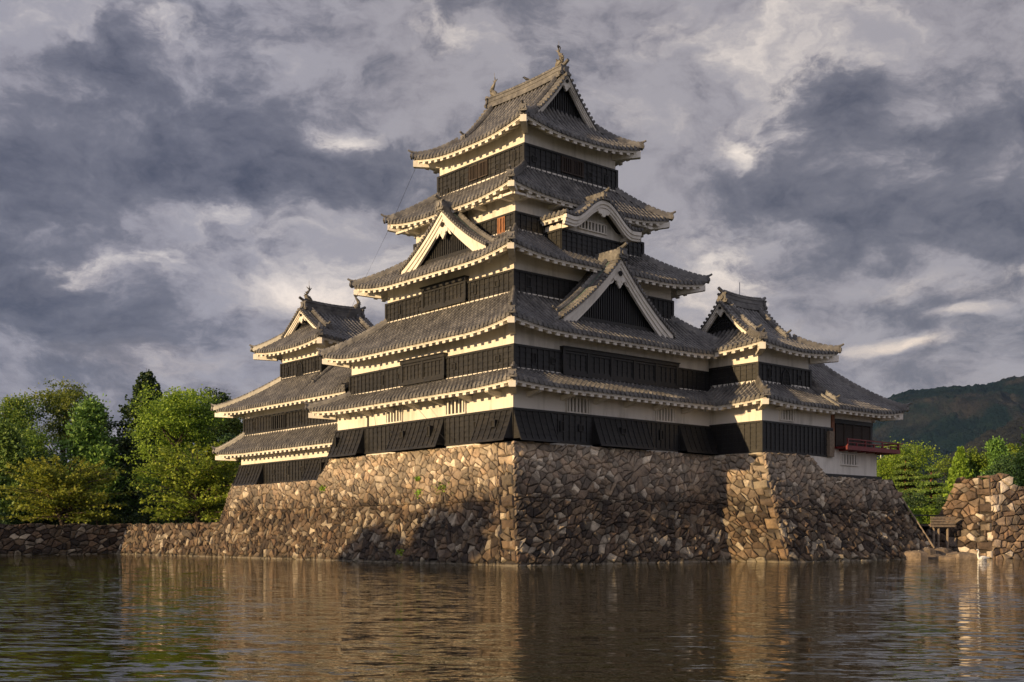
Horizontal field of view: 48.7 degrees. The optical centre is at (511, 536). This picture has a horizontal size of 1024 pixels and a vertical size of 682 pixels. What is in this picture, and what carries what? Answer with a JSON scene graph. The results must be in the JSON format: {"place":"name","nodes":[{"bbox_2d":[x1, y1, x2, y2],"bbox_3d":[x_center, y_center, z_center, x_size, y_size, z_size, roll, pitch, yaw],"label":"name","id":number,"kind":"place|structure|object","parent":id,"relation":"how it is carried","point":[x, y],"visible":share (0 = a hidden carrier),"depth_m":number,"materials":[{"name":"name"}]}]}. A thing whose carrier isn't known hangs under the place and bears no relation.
{"place":"outdoors","nodes":[
{"label":"outdoors","id":0,"kind":"place"},
{"bbox_2d":[0,554,1023,681],"bbox_3d":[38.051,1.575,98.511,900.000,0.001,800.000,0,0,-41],"label":"water","id":1,"kind":"structure","parent":0,"point":[107,618],"depth_m":21.01,"materials":[{"name":"brown liquid"}]},
{"bbox_2d":[0,522,211,556],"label":"moat wall","id":2,"kind":"structure","parent":1,"relation":"in","point":[178,539],"depth_m":99.06,"materials":[{"name":"stone"}]},
{"bbox_2d":[206,441,730,565],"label":"stone base","id":3,"kind":"object","parent":1,"relation":"in","point":[517,503],"visible":0.86,"depth_m":70.08,"materials":[{"name":"brown stone"}]},
{"bbox_2d":[211,286,373,485],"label":"keep","id":4,"kind":"structure","parent":3,"relation":"on","point":[275,423],"depth_m":91.04,"materials":[{"name":"tile"}]},
{"bbox_2d":[290,365,351,481],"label":"connecting gallery","id":5,"kind":"object","parent":3,"relation":"on","point":[314,440],"visible":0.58,"depth_m":84.98,"materials":[{"name":"tile"}]},
{"bbox_2d":[395,549,403,555],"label":"weed tuft","id":6,"kind":"object","parent":3,"relation":"attached to","point":[398,552],"visible":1,"depth_m":69.25,"materials":[{"name":"green plant"}]},
{"bbox_2d":[431,482,448,491],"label":"weed tuft","id":7,"kind":"object","parent":3,"relation":"attached to","point":[440,486],"visible":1,"depth_m":68.86,"materials":[{"name":"green plant"}]},
{"bbox_2d":[303,47,724,458],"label":"castle keep","id":8,"kind":"structure","parent":3,"relation":"on","point":[528,290],"depth_m":73.59,"materials":[{"name":"paint"}]},
{"bbox_2d":[705,452,932,561],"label":"stone base","id":9,"kind":"object","parent":1,"relation":"in","point":[779,507],"visible":0.83,"depth_m":74.48,"materials":[{"name":"brown stone"}]},
{"bbox_2d":[698,282,843,456],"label":"corner turret","id":10,"kind":"object","parent":9,"relation":"on","point":[765,395],"visible":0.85,"depth_m":76.83,"materials":[{"name":"paint"}]},
{"bbox_2d":[809,363,911,479],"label":"viewing pavilion","id":11,"kind":"structure","parent":9,"relation":"on","point":[852,452],"depth_m":81.36,"materials":[{"name":"tile"}]},
{"bbox_2d":[896,488,934,548],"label":"bamboo pole","id":12,"kind":"object","parent":9,"relation":"on","point":[923,531],"visible":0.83,"depth_m":81.54,"materials":[{"name":"brown wood"}]},
{"bbox_2d":[904,550,927,559],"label":"boulder","id":13,"kind":"object","parent":1,"relation":"in","point":[917,555],"visible":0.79,"depth_m":77.46,"materials":[{"name":"stone"}]},
{"bbox_2d":[919,547,935,554],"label":"boulder","id":14,"kind":"object","parent":1,"relation":"in","point":[929,551],"visible":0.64,"depth_m":79.63,"materials":[{"name":"stone"}]},
{"bbox_2d":[911,515,954,548],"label":"wooden bridge","id":15,"kind":"structure","parent":1,"relation":"in","point":[946,522],"depth_m":82.44,"materials":[{"name":"brown wood"}]},
{"bbox_2d":[928,553,941,558],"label":"boulder","id":16,"kind":"object","parent":1,"relation":"in","point":[935,556],"visible":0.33,"depth_m":79.43,"materials":[{"name":"stone"}]},
{"bbox_2d":[934,547,951,554],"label":"boulder","id":17,"kind":"object","parent":1,"relation":"in","point":[943,551],"visible":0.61,"depth_m":80.61,"materials":[{"name":"stone"}]},
{"bbox_2d":[938,555,955,559],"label":"boulder","id":18,"kind":"object","parent":1,"relation":"in","point":[945,557],"visible":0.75,"depth_m":77.56,"materials":[{"name":"stone"}]},
{"bbox_2d":[946,552,977,559],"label":"boulder","id":19,"kind":"object","parent":1,"relation":"in","point":[964,556],"visible":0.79,"depth_m":77.37,"materials":[{"name":"stone"}]},
{"bbox_2d":[924,473,1023,558],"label":"ruined stone wall","id":20,"kind":"structure","parent":1,"relation":"in","point":[988,514],"depth_m":81.97,"materials":[{"name":"brown stone"}]},
{"bbox_2d":[976,549,988,559],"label":"swan","id":21,"kind":"object","parent":1,"relation":"on","point":[982,557],"visible":0.94,"depth_m":76.83,"materials":[{"name":"white"}]},
{"bbox_2d":[0,0,1023,463],"label":"sky","id":22,"kind":"structure","parent":0,"point":[175,175],"materials":[{"name":"grey"}]},
{"bbox_2d":[917,524,929,532],"bbox_3d":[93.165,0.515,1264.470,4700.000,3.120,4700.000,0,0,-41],"label":"ground","id":23,"kind":"structure","parent":0,"point":[925,529],"depth_m":144.20,"materials":[{"name":"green plant"}]},
{"bbox_2d":[0,511,23,524],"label":"shrub","id":24,"kind":"object","parent":23,"relation":"on","point":[16,521],"visible":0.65,"depth_m":106.51,"materials":[{"name":"green plant"}]},
{"bbox_2d":[0,418,48,523],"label":"broadleaf tree","id":25,"kind":"object","parent":23,"relation":"on","point":[12,452],"visible":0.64,"depth_m":113.75,"materials":[{"name":"green plant"}]},
{"bbox_2d":[0,392,50,447],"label":"broadleaf tree","id":26,"kind":"object","parent":23,"relation":"on","point":[13,411],"visible":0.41,"depth_m":131.14,"materials":[{"name":"green plant"}]},
{"bbox_2d":[2,494,54,524],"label":"shrub","id":27,"kind":"object","parent":23,"relation":"on","point":[43,521],"visible":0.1,"depth_m":114.94,"materials":[{"name":"green plant"}]},
{"bbox_2d":[14,424,60,458],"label":"broadleaf tree","id":28,"kind":"object","parent":23,"relation":"on","point":[33,443],"visible":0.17,"depth_m":123.55,"materials":[{"name":"green plant"}]},
{"bbox_2d":[14,447,73,524],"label":"broadleaf tree","id":29,"kind":"object","parent":23,"relation":"on","point":[60,456],"visible":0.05,"depth_m":117.54,"materials":[{"name":"green plant"}]},
{"bbox_2d":[19,375,103,465],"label":"broadleaf tree","id":30,"kind":"object","parent":23,"relation":"on","point":[67,398],"visible":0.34,"depth_m":134.26,"materials":[{"name":"green plant"}]},
{"bbox_2d":[38,518,85,524],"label":"shrub","id":31,"kind":"object","parent":23,"relation":"on","point":[51,522],"visible":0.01,"depth_m":117.11,"materials":[{"name":"green plant"}]},
{"bbox_2d":[0,454,136,524],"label":"cherry tree","id":32,"kind":"object","parent":23,"relation":"on","point":[65,492],"visible":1,"depth_m":107.08,"materials":[{"name":"green plant"}]},
{"bbox_2d":[55,486,130,524],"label":"shrub","id":33,"kind":"object","parent":23,"relation":"on","point":[110,509],"visible":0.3,"depth_m":116.05,"materials":[{"name":"green plant"}]},
{"bbox_2d":[52,391,137,524],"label":"broadleaf tree","id":34,"kind":"object","parent":23,"relation":"on","point":[89,438],"visible":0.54,"depth_m":117.92,"materials":[{"name":"green plant"}]},
{"bbox_2d":[96,412,124,524],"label":"broadleaf tree","id":35,"kind":"object","parent":23,"relation":"on","point":[109,424],"visible":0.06,"depth_m":129.83,"materials":[{"name":"green plant"}]},
{"bbox_2d":[98,432,151,524],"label":"broadleaf tree","id":36,"kind":"object","parent":23,"relation":"on","point":[125,444],"visible":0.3,"depth_m":119.84,"materials":[{"name":"green plant"}]},
{"bbox_2d":[88,475,165,524],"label":"shrub","id":37,"kind":"object","parent":23,"relation":"on","point":[125,511],"visible":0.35,"depth_m":117.15,"materials":[{"name":"green plant"}]},
{"bbox_2d":[111,369,175,524],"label":"fir tree","id":38,"kind":"object","parent":23,"relation":"on","point":[145,377],"visible":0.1,"depth_m":131.88,"materials":[{"name":"green plant"}]},
{"bbox_2d":[126,484,194,524],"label":"shrub","id":39,"kind":"object","parent":23,"relation":"on","point":[139,514],"visible":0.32,"depth_m":112.59,"materials":[{"name":"green plant"}]},
{"bbox_2d":[139,456,194,522],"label":"broadleaf tree","id":40,"kind":"object","parent":23,"relation":"on","point":[156,482],"visible":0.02,"depth_m":116.07,"materials":[{"name":"green plant"}]},
{"bbox_2d":[115,381,229,522],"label":"broadleaf tree","id":41,"kind":"object","parent":23,"relation":"on","point":[186,418],"visible":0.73,"depth_m":114.56,"materials":[{"name":"green plant"}]},
{"bbox_2d":[130,441,240,522],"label":"cherry tree","id":42,"kind":"object","parent":23,"relation":"on","point":[205,482],"visible":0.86,"depth_m":102.39,"materials":[{"name":"green plant"}]},
{"bbox_2d":[161,488,218,523],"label":"shrub","id":43,"kind":"object","parent":23,"relation":"on","point":[182,521],"visible":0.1,"depth_m":110.27,"materials":[{"name":"green plant"}]},
{"bbox_2d":[200,387,239,521],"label":"broadleaf tree","id":44,"kind":"object","parent":23,"relation":"on","point":[225,397],"visible":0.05,"depth_m":127.39,"materials":[{"name":"green plant"}]},
{"bbox_2d":[205,429,240,509],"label":"broadleaf tree","id":45,"kind":"object","parent":23,"relation":"on","point":[225,438],"visible":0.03,"depth_m":114.28,"materials":[{"name":"green plant"}]},
{"bbox_2d":[210,417,242,470],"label":"broadleaf tree","id":46,"kind":"object","parent":23,"relation":"on","point":[235,425],"visible":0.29,"depth_m":121.17,"materials":[{"name":"green plant"}]},
{"bbox_2d":[877,454,897,482],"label":"broadleaf tree","id":47,"kind":"object","parent":23,"relation":"on","point":[880,462],"visible":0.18,"depth_m":164.09,"materials":[{"name":"green plant"}]},
{"bbox_2d":[889,456,926,510],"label":"tree","id":48,"kind":"object","parent":23,"relation":"on","point":[910,484],"depth_m":137.23,"materials":[{"name":"green plant"}]},
{"bbox_2d":[876,436,947,503],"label":"broadleaf tree","id":49,"kind":"object","parent":23,"relation":"on","point":[917,457],"visible":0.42,"depth_m":158.81,"materials":[{"name":"green plant"}]},
{"bbox_2d":[908,506,919,523],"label":"shrub","id":50,"kind":"object","parent":23,"relation":"on","point":[912,509],"visible":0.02,"depth_m":126.65,"materials":[{"name":"green plant"}]},
{"bbox_2d":[902,491,927,523],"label":"shrub","id":51,"kind":"object","parent":23,"relation":"on","point":[914,501],"visible":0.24,"depth_m":131.22,"materials":[{"name":"green plant"}]},
{"bbox_2d":[913,505,939,527],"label":"shrub","id":52,"kind":"object","parent":23,"relation":"on","point":[933,510],"visible":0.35,"depth_m":127.08,"materials":[{"name":"green plant"}]},
{"bbox_2d":[911,467,948,508],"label":"tree","id":53,"kind":"object","parent":23,"relation":"on","point":[930,484],"depth_m":133.29,"materials":[{"name":"green plant"}]},
{"bbox_2d":[929,493,950,516],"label":"shrub","id":54,"kind":"object","parent":23,"relation":"on","point":[939,502],"visible":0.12,"depth_m":130.87,"materials":[{"name":"green plant"}]},
{"bbox_2d":[931,453,951,496],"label":"broadleaf tree","id":55,"kind":"object","parent":23,"relation":"on","point":[945,464],"visible":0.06,"depth_m":170.34,"materials":[{"name":"green plant"}]},
{"bbox_2d":[941,446,973,502],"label":"cypress tree","id":56,"kind":"object","parent":23,"relation":"on","point":[959,468],"visible":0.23,"depth_m":149.48,"materials":[{"name":"green plant"}]},
{"bbox_2d":[965,446,989,477],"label":"broadleaf tree","id":57,"kind":"object","parent":23,"relation":"on","point":[977,462],"visible":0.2,"depth_m":150.77,"materials":[{"name":"green plant"}]},
{"bbox_2d":[969,435,1015,479],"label":"tree","id":58,"kind":"object","parent":23,"relation":"on","point":[995,448],"visible":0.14,"depth_m":149.48,"materials":[{"name":"green plant"}]},
{"bbox_2d":[975,452,1023,485],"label":"broadleaf tree","id":59,"kind":"object","parent":23,"relation":"on","point":[1010,469],"visible":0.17,"depth_m":144.81,"materials":[{"name":"green plant"}]},
{"bbox_2d":[1005,443,1023,461],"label":"broadleaf tree","id":60,"kind":"object","parent":23,"relation":"on","point":[1014,448],"visible":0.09,"depth_m":155.42,"materials":[{"name":"green plant"}]},
{"bbox_2d":[1008,413,1023,485],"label":"pine tree","id":61,"kind":"object","parent":23,"relation":"on","point":[1020,480],"visible":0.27,"depth_m":120.24,"materials":[{"name":"green plant"}]},
{"bbox_2d":[872,376,1023,489],"bbox_3d":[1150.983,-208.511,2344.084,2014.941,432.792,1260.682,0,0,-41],"label":"hills","id":62,"kind":"structure","parent":0,"point":[947,420],"depth_m":2457.60,"materials":[{"name":"green plant"}]},
{"bbox_2d":[918,416,1023,496],"bbox_3d":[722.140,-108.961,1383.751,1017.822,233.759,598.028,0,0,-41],"label":"hills","id":63,"kind":"structure","parent":0,"point":[1010,431],"depth_m":1549.15,"materials":[{"name":"green plant"}]}
]}

